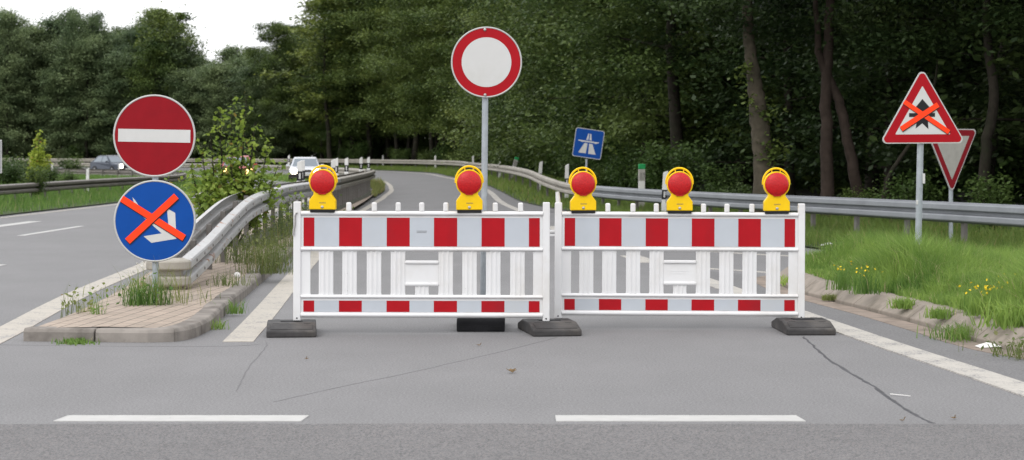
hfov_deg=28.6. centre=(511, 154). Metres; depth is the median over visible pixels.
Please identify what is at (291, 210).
weed tuft
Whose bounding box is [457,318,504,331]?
barrier foot
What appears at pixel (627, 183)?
shrub
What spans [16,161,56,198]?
shrub
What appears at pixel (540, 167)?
delineator
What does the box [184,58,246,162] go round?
tree
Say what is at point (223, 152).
shrub
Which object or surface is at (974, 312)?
wildflowers
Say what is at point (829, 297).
weed tuft
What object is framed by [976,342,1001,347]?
litter
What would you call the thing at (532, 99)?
tree
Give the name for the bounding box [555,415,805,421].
waiting line dash
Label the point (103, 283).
weed tuft
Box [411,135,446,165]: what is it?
shrub
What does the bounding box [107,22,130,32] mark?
tree
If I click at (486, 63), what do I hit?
closed road sign
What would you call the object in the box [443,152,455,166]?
shrub
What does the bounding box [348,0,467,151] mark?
tree
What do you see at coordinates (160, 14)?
tree
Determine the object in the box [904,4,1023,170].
tree
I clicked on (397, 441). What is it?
crossroad
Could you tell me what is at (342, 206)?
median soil
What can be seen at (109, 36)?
tree
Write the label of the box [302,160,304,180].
delineator
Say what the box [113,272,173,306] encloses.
weed tuft
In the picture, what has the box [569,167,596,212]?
warning lamp
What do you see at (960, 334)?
weed tuft
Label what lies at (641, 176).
kilometre post
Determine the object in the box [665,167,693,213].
warning lamp
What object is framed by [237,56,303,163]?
tree
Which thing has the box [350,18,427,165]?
tree
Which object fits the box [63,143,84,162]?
shrub
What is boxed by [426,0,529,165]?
tree
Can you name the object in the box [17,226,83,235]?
lane dash
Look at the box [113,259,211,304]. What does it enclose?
weed tuft
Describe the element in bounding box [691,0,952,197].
tree
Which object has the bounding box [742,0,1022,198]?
tree
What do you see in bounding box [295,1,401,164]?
tree
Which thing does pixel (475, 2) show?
tree
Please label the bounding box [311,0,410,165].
tree
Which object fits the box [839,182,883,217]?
shrub
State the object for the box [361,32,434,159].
tree
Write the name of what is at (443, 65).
tree
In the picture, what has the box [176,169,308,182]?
grass
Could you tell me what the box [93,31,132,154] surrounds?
tree
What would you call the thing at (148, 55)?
tree
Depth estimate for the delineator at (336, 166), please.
59.97 m
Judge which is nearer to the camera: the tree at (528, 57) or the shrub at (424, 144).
the tree at (528, 57)
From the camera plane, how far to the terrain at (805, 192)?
64.38 m
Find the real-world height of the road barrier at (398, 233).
0.978 m
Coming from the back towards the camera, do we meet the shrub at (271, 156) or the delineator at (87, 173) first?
the shrub at (271, 156)
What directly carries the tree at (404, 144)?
on the terrain at (805, 192)
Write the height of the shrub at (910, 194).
1.390 m
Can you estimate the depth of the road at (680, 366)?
13.87 m
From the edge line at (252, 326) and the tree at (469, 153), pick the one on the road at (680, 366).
the edge line at (252, 326)
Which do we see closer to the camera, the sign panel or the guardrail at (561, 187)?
the sign panel
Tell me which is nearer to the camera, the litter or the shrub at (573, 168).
the litter
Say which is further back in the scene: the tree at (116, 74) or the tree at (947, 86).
the tree at (116, 74)
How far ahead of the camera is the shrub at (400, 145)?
184.35 m
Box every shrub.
[0,150,26,182]
[0,157,26,183]
[7,153,30,182]
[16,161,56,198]
[42,163,61,181]
[53,169,78,180]
[55,154,87,174]
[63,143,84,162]
[94,148,115,158]
[186,142,196,162]
[192,131,223,163]
[216,147,229,156]
[255,148,279,163]
[271,136,291,164]
[290,147,313,157]
[309,147,337,163]
[312,143,363,164]
[332,144,356,165]
[342,138,371,165]
[359,139,402,165]
[366,134,406,158]
[384,147,411,165]
[389,147,409,159]
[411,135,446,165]
[417,146,435,166]
[426,140,456,166]
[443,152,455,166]
[447,147,476,167]
[480,138,510,165]
[498,128,530,165]
[510,150,536,171]
[517,138,546,173]
[535,159,555,175]
[540,137,564,175]
[546,163,564,177]
[547,136,572,176]
[554,157,574,180]
[559,148,603,175]
[574,125,639,185]
[579,158,598,178]
[591,164,620,186]
[593,145,649,188]
[598,145,643,186]
[624,156,673,189]
[629,135,705,190]
[631,132,713,191]
[696,159,751,192]
[699,184,723,192]
[718,179,751,208]
[726,166,753,184]
[750,164,806,188]
[775,115,837,192]
[796,141,864,196]
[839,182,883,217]
[845,152,915,197]
[849,94,1003,201]
[868,168,948,222]
[931,95,1023,204]
[958,167,1020,230]
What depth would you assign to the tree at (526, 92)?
90.59 m
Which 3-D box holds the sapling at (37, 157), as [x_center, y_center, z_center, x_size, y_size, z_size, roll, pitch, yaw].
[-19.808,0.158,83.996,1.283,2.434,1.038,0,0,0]
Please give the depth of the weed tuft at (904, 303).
17.86 m
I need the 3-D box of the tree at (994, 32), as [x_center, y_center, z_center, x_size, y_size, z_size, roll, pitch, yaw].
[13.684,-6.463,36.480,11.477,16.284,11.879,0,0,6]
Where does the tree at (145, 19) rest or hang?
on the terrain at (805, 192)
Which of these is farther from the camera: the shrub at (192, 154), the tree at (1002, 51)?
the shrub at (192, 154)
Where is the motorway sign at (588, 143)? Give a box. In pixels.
[572,127,604,171]
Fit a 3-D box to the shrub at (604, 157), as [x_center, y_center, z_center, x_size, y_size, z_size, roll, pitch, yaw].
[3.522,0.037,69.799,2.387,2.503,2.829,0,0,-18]
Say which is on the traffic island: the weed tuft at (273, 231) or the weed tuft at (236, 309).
the weed tuft at (273, 231)
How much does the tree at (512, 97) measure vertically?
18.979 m
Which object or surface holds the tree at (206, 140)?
on the terrain at (805, 192)
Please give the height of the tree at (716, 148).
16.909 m
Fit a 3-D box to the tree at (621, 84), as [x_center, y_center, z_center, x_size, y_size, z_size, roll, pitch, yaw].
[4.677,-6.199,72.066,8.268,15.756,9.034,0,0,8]
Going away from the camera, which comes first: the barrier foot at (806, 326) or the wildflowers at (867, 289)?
the barrier foot at (806, 326)
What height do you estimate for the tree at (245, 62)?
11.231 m
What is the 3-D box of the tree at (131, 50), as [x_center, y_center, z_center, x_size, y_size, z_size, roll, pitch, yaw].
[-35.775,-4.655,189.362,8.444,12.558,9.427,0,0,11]
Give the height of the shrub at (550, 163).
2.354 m
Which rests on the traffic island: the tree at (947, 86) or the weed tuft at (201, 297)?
the weed tuft at (201, 297)
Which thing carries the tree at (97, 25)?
on the terrain at (805, 192)
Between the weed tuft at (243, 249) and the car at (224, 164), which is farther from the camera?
the car at (224, 164)
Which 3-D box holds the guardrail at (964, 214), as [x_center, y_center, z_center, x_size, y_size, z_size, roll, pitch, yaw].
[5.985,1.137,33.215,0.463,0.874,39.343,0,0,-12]
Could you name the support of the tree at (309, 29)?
on the terrain at (805, 192)
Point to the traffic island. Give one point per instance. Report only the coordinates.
(146, 316)
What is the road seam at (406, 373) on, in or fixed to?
on the road at (680, 366)
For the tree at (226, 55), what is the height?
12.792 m
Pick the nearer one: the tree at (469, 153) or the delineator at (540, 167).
the delineator at (540, 167)
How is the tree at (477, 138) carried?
on the terrain at (805, 192)
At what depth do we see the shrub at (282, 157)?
183.36 m
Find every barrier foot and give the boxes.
[266,319,315,337]
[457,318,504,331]
[518,318,581,336]
[771,317,835,334]
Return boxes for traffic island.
[41,194,372,327]
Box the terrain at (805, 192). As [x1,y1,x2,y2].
[191,162,1023,233]
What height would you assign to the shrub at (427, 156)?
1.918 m
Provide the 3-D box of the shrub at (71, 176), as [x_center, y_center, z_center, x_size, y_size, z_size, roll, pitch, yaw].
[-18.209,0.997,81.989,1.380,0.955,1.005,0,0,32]
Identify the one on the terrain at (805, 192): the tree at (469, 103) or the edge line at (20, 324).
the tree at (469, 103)
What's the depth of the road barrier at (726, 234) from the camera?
16.91 m
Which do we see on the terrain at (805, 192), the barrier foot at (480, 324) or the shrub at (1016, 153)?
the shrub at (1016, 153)
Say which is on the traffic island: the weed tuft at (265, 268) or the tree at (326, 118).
the weed tuft at (265, 268)
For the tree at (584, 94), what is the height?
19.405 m
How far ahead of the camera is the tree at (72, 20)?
189.17 m
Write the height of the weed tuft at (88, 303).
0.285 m
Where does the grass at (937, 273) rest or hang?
on the grass island
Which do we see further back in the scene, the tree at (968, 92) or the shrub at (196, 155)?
the shrub at (196, 155)
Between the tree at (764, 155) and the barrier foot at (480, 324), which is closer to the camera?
the barrier foot at (480, 324)
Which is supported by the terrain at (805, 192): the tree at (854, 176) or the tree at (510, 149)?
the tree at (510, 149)
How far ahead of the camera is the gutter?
17.70 m
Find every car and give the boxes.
[90,155,130,169]
[219,156,257,181]
[286,157,323,180]
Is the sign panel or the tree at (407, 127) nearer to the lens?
the sign panel
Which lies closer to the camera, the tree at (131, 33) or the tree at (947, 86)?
the tree at (947, 86)
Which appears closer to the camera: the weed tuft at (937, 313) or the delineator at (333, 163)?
the weed tuft at (937, 313)
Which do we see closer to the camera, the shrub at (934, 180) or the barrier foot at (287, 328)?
the barrier foot at (287, 328)
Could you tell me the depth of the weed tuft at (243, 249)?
25.40 m
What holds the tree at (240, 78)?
on the terrain at (805, 192)
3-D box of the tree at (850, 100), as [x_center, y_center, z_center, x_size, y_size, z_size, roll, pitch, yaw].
[12.401,-6.874,65.929,10.252,17.172,12.278,0,0,-44]
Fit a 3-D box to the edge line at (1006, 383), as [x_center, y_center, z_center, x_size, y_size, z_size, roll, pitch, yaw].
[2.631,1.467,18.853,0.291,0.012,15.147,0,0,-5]
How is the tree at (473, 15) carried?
on the terrain at (805, 192)
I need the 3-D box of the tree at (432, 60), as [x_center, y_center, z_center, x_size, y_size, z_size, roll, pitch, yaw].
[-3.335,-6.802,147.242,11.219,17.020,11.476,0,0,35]
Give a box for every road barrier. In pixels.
[292,201,549,320]
[550,192,804,317]
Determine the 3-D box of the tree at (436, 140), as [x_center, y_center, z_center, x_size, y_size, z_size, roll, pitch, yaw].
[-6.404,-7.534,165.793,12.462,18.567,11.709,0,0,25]
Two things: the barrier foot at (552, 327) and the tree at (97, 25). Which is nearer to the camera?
the barrier foot at (552, 327)
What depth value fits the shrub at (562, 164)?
77.87 m
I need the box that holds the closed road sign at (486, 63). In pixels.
[451,27,521,294]
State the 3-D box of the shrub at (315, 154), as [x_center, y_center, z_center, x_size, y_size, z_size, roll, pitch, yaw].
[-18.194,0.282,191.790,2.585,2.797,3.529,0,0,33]
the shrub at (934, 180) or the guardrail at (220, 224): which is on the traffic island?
the guardrail at (220, 224)
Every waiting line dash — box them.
[53,415,308,421]
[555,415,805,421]
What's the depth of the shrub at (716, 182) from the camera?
52.90 m
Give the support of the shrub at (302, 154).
on the terrain at (805, 192)
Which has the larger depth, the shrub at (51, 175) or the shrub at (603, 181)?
the shrub at (51, 175)
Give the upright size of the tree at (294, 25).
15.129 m
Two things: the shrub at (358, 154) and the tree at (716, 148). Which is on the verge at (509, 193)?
the shrub at (358, 154)
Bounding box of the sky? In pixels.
[0,0,313,146]
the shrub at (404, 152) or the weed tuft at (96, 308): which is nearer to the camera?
the weed tuft at (96, 308)
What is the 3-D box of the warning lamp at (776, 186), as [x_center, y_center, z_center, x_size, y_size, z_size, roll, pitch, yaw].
[2.227,0.302,16.895,0.241,0.390,0.132,0,0,1]
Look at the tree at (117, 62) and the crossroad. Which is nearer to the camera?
the crossroad
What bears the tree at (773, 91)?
on the terrain at (805, 192)
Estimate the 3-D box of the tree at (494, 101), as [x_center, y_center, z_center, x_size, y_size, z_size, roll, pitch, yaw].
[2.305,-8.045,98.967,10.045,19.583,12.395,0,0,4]
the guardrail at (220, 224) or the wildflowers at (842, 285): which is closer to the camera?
the wildflowers at (842, 285)
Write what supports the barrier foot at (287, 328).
on the road at (680, 366)
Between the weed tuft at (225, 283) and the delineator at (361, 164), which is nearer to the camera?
the weed tuft at (225, 283)
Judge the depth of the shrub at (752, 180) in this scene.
74.22 m
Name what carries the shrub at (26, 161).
on the verge at (19, 211)
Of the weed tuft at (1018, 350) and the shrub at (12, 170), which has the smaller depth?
the weed tuft at (1018, 350)
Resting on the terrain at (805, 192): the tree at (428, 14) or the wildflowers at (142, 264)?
the tree at (428, 14)
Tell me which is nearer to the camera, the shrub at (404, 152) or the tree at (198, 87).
the shrub at (404, 152)
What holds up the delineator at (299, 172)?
attached to the guardrail at (220, 224)
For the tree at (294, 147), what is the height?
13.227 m
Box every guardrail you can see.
[0,168,185,200]
[2,158,573,198]
[10,163,375,288]
[592,186,1023,242]
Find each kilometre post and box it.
[511,157,518,177]
[638,164,644,206]
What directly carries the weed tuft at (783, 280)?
on the road at (680, 366)
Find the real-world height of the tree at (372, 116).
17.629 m
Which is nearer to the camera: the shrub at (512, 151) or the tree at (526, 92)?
the tree at (526, 92)
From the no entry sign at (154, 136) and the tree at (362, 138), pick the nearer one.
the no entry sign at (154, 136)
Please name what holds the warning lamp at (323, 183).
on the road barrier at (398, 233)
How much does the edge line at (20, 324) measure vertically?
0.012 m
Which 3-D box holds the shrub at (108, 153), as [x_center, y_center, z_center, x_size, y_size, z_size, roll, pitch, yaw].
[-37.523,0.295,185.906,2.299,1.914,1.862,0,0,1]
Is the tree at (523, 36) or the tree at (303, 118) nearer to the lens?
the tree at (523, 36)
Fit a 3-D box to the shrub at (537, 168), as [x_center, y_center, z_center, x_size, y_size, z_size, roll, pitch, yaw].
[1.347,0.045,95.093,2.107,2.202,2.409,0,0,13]
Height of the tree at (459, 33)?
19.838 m
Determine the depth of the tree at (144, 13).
230.46 m
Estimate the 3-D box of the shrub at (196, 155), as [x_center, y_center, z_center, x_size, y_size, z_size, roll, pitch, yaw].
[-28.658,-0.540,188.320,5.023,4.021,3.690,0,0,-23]
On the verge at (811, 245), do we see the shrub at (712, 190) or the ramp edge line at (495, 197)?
the shrub at (712, 190)
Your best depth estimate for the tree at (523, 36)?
96.06 m
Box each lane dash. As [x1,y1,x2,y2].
[0,221,40,226]
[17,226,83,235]
[620,255,648,262]
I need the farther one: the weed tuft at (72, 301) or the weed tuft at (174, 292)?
the weed tuft at (174, 292)
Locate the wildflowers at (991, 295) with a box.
[973,279,1011,314]
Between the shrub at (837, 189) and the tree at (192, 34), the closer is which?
the shrub at (837, 189)
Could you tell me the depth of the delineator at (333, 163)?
56.97 m
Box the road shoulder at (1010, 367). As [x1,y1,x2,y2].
[710,271,1023,381]
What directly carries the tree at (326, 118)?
on the verge at (509, 193)
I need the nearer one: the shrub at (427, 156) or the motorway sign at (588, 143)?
the motorway sign at (588, 143)
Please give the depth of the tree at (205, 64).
202.91 m
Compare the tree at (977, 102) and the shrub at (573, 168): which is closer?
the tree at (977, 102)
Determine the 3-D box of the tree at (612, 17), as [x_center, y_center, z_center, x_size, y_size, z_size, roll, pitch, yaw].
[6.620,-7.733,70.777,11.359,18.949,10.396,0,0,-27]
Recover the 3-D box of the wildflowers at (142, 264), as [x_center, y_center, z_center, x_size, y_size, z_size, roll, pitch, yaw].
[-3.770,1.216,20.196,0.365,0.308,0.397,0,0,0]
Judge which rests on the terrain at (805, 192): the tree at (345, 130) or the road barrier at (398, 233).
the tree at (345, 130)
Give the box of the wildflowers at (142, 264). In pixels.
[121,261,151,290]
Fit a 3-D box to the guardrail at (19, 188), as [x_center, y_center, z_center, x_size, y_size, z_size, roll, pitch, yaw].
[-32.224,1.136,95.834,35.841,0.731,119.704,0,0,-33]
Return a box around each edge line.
[0,179,309,343]
[0,193,200,217]
[57,167,517,210]
[196,171,393,210]
[223,251,318,341]
[710,268,765,272]
[710,278,1023,396]
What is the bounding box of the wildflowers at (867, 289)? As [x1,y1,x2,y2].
[845,265,886,294]
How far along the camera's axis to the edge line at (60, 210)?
51.78 m
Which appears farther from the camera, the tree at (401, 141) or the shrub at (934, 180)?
the tree at (401, 141)
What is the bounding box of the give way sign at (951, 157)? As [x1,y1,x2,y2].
[931,129,975,240]
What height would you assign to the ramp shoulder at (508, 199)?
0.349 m
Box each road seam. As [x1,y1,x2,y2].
[236,342,267,390]
[274,337,556,401]
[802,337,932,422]
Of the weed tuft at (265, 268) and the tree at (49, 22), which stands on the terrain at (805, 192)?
the tree at (49, 22)
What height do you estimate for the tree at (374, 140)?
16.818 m
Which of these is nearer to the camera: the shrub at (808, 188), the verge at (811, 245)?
the verge at (811, 245)
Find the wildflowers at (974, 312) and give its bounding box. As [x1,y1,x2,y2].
[959,282,1000,316]
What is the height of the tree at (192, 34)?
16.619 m
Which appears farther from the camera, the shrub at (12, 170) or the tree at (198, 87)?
the tree at (198, 87)
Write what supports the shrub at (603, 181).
on the verge at (509, 193)
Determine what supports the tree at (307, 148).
on the terrain at (805, 192)
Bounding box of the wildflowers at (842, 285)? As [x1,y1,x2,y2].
[824,261,863,290]
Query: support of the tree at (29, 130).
on the terrain at (805, 192)
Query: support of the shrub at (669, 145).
on the terrain at (805, 192)
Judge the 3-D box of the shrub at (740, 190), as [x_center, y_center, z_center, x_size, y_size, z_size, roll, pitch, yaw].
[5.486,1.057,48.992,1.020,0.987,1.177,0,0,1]
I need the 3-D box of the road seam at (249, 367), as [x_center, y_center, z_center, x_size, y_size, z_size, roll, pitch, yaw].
[-1.820,1.475,14.102,0.034,0.012,3.258,0,0,-3]
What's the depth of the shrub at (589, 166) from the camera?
71.46 m
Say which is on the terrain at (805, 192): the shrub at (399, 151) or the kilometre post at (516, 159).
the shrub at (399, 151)
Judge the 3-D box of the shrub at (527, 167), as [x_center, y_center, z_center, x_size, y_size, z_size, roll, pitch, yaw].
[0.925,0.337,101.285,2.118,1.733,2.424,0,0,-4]
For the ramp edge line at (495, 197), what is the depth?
64.09 m
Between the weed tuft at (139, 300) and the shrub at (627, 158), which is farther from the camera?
the shrub at (627, 158)
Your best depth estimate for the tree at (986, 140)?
38.94 m
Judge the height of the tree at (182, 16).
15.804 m
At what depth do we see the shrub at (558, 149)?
81.83 m
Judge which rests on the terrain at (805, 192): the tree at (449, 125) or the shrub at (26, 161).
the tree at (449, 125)
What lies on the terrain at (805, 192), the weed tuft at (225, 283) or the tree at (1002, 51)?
the tree at (1002, 51)
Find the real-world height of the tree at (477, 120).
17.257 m
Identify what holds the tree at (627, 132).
on the terrain at (805, 192)
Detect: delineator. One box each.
[86,168,88,191]
[296,160,302,181]
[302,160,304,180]
[331,159,334,173]
[335,158,338,175]
[344,158,348,173]
[359,157,362,171]
[367,157,369,170]
[538,161,542,188]
[564,164,568,197]
[661,171,667,211]
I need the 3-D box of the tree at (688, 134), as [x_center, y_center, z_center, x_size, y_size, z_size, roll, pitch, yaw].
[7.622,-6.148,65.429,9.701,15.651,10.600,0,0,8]
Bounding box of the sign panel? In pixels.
[0,140,1,172]
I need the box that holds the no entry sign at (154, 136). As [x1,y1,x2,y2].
[113,94,195,299]
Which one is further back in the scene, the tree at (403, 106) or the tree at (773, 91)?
the tree at (403, 106)
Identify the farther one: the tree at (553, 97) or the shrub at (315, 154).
the shrub at (315, 154)
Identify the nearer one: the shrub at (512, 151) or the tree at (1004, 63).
the tree at (1004, 63)
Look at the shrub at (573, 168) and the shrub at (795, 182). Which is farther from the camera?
the shrub at (573, 168)
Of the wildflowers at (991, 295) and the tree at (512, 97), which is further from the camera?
the tree at (512, 97)
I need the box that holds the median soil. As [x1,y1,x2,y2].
[240,190,371,243]
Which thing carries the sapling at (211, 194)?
on the traffic island
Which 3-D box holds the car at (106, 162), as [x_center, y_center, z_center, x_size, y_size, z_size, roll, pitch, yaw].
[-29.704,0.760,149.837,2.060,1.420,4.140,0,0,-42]
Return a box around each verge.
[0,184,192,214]
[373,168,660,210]
[805,234,1002,248]
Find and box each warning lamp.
[309,165,337,211]
[455,165,483,212]
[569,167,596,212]
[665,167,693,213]
[762,167,789,213]
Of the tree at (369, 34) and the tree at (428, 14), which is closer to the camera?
the tree at (428, 14)
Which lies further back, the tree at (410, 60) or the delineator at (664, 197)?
the tree at (410, 60)
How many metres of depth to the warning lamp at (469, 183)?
16.46 m
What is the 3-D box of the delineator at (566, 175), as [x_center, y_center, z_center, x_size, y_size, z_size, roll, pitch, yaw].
[1.609,0.772,59.009,0.120,0.997,0.083,1,0,-3]
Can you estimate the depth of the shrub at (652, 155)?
54.65 m
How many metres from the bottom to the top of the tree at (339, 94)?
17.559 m
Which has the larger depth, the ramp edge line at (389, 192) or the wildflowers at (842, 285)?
the ramp edge line at (389, 192)
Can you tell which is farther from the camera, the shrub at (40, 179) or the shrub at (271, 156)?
the shrub at (271, 156)
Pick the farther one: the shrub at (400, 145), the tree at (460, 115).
the shrub at (400, 145)
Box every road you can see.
[0,174,1023,423]
[57,167,523,210]
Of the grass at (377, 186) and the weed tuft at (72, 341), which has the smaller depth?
the weed tuft at (72, 341)
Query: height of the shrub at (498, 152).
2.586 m
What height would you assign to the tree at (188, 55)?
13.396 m
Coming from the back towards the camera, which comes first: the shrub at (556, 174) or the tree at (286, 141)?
the tree at (286, 141)
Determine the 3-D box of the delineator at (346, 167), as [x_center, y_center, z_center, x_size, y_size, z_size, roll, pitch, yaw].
[-5.353,0.382,65.010,0.147,0.577,0.105,0,0,9]
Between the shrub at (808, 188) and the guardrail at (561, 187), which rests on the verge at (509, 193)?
the guardrail at (561, 187)
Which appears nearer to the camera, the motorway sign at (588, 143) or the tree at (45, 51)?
the motorway sign at (588, 143)
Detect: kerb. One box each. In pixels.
[23,210,353,342]
[780,267,1023,352]
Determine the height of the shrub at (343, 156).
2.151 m
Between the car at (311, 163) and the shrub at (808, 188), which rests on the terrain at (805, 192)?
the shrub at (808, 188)
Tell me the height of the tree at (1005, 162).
19.482 m
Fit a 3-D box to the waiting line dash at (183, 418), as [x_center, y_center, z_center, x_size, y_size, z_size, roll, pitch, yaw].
[-1.834,1.471,11.170,1.385,0.012,0.248,0,0,0]
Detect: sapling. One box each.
[23,129,53,180]
[142,92,305,246]
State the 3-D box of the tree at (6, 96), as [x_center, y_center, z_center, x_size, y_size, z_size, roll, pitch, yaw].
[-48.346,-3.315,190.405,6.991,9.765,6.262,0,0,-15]
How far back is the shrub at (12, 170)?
79.91 m
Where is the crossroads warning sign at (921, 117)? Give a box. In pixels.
[882,72,962,243]
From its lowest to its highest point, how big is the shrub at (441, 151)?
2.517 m
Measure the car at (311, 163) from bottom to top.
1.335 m
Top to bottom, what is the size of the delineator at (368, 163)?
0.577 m
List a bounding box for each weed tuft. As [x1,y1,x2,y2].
[51,337,99,345]
[60,285,80,317]
[74,293,97,311]
[83,278,173,299]
[88,292,109,314]
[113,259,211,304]
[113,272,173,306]
[171,289,220,299]
[206,271,257,286]
[210,317,230,329]
[215,224,292,264]
[224,235,292,274]
[224,297,248,314]
[232,202,344,247]
[252,189,353,235]
[780,274,787,286]
[822,293,837,300]
[887,294,920,308]
[916,319,998,342]
[919,304,962,319]
[957,330,1023,359]
[960,288,1023,331]
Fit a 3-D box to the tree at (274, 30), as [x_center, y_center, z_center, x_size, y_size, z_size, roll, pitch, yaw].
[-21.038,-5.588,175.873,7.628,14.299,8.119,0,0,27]
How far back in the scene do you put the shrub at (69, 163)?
123.80 m
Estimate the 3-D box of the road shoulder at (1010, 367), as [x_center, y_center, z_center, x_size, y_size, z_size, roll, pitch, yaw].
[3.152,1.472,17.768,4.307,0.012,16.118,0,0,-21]
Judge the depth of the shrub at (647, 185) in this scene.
57.33 m
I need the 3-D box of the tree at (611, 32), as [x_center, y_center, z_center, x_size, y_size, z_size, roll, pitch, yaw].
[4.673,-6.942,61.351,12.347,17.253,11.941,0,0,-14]
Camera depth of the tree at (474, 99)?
122.27 m
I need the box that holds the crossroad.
[0,423,1023,459]
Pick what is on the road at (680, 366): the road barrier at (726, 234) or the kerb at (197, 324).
the kerb at (197, 324)
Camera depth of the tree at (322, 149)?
171.92 m
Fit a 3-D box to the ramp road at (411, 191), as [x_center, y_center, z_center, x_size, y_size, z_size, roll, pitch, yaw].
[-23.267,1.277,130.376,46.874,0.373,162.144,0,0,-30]
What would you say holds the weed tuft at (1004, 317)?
on the grass island
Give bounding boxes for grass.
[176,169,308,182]
[339,174,385,196]
[595,201,1023,251]
[805,219,1023,320]
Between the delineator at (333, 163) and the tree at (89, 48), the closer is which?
the delineator at (333, 163)
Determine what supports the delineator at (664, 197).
attached to the guardrail at (964, 214)
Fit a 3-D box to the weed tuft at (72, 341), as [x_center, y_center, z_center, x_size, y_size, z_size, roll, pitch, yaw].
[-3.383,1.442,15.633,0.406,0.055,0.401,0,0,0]
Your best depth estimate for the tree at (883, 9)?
40.23 m
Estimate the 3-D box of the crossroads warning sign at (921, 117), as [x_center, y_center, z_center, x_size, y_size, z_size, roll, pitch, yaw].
[4.488,0.233,21.985,0.883,2.275,0.107,0,0,-3]
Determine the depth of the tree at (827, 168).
41.38 m
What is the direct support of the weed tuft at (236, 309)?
on the road at (680, 366)
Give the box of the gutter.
[757,276,1023,358]
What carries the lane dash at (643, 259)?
on the road at (680, 366)
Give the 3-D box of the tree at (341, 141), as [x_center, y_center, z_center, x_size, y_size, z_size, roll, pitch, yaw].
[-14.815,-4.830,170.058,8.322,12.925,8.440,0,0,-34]
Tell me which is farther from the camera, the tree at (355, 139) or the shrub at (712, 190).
the tree at (355, 139)
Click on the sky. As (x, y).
(223, 20)
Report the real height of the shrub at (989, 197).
1.280 m
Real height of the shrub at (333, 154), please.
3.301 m
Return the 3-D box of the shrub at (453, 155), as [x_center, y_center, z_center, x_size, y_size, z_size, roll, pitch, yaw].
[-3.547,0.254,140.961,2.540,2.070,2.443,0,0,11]
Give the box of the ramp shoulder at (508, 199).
[81,167,567,211]
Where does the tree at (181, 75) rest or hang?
on the terrain at (805, 192)
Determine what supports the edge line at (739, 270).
on the road at (680, 366)
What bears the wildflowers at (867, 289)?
on the grass island
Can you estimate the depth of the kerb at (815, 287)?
17.82 m
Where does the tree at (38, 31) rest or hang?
on the terrain at (805, 192)
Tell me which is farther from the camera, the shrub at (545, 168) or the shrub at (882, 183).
the shrub at (545, 168)
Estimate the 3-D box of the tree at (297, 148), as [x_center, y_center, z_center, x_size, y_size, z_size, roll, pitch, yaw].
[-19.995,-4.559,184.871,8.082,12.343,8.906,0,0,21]
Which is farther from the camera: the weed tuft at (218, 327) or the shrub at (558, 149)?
the shrub at (558, 149)
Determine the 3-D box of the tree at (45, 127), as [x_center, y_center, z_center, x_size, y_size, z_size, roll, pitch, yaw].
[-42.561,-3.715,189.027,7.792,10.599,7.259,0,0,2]
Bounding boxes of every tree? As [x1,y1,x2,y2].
[0,2,44,157]
[0,20,67,162]
[0,29,31,157]
[0,47,51,154]
[0,71,37,157]
[1,10,106,155]
[17,35,99,158]
[25,63,91,162]
[33,31,118,162]
[43,1,109,152]
[54,18,126,158]
[78,43,153,154]
[81,5,110,157]
[88,39,162,145]
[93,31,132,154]
[103,19,166,143]
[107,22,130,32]
[115,34,190,106]
[126,1,194,41]
[128,0,203,97]
[132,9,188,93]
[136,29,214,138]
[153,4,213,125]
[157,66,209,158]
[170,53,211,124]
[172,9,203,56]
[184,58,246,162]
[188,56,238,163]
[194,52,222,121]
[198,40,247,145]
[220,61,292,164]
[222,43,263,150]
[222,50,290,164]
[231,10,307,163]
[237,42,270,111]
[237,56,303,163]
[252,57,312,152]
[253,0,366,165]
[258,27,313,158]
[264,17,316,149]
[275,73,356,164]
[279,0,400,164]
[279,62,317,156]
[287,39,357,163]
[290,8,342,149]
[294,31,381,164]
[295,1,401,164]
[297,0,407,164]
[301,6,383,146]
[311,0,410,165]
[325,0,432,165]
[328,0,440,165]
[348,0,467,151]
[349,135,441,155]
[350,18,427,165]
[354,0,442,151]
[357,124,403,152]
[361,16,440,165]
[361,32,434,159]
[378,0,466,165]
[378,11,460,150]
[381,0,472,153]
[390,136,452,150]
[392,0,481,126]
[418,0,480,162]
[425,32,467,136]
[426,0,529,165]
[430,0,531,152]
[434,1,544,152]
[435,0,490,159]
[441,0,474,125]
[441,0,502,166]
[447,9,495,159]
[450,0,493,155]
[451,2,523,131]
[452,0,606,166]
[457,1,525,156]
[459,0,572,148]
[482,0,574,141]
[482,0,580,167]
[488,0,698,165]
[488,3,588,160]
[498,1,667,155]
[504,0,748,178]
[504,2,574,105]
[525,41,661,165]
[540,0,728,173]
[541,0,799,176]
[552,0,813,158]
[557,6,795,185]
[598,0,952,195]
[619,9,816,190]
[624,0,882,211]
[649,0,1018,198]
[658,0,865,185]
[687,0,980,219]
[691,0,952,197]
[732,4,1013,201]
[733,0,1023,172]
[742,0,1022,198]
[758,32,995,188]
[761,0,1023,202]
[793,0,1015,219]
[802,8,1005,179]
[815,0,1023,199]
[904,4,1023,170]
[934,0,1023,105]
[966,1,1023,131]
[999,138,1012,166]
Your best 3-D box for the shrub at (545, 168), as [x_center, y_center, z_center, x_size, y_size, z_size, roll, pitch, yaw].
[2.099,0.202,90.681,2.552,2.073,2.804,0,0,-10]
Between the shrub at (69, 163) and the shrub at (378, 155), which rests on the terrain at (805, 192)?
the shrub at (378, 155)
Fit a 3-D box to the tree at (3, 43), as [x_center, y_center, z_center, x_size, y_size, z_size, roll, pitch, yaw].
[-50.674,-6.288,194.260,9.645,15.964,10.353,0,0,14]

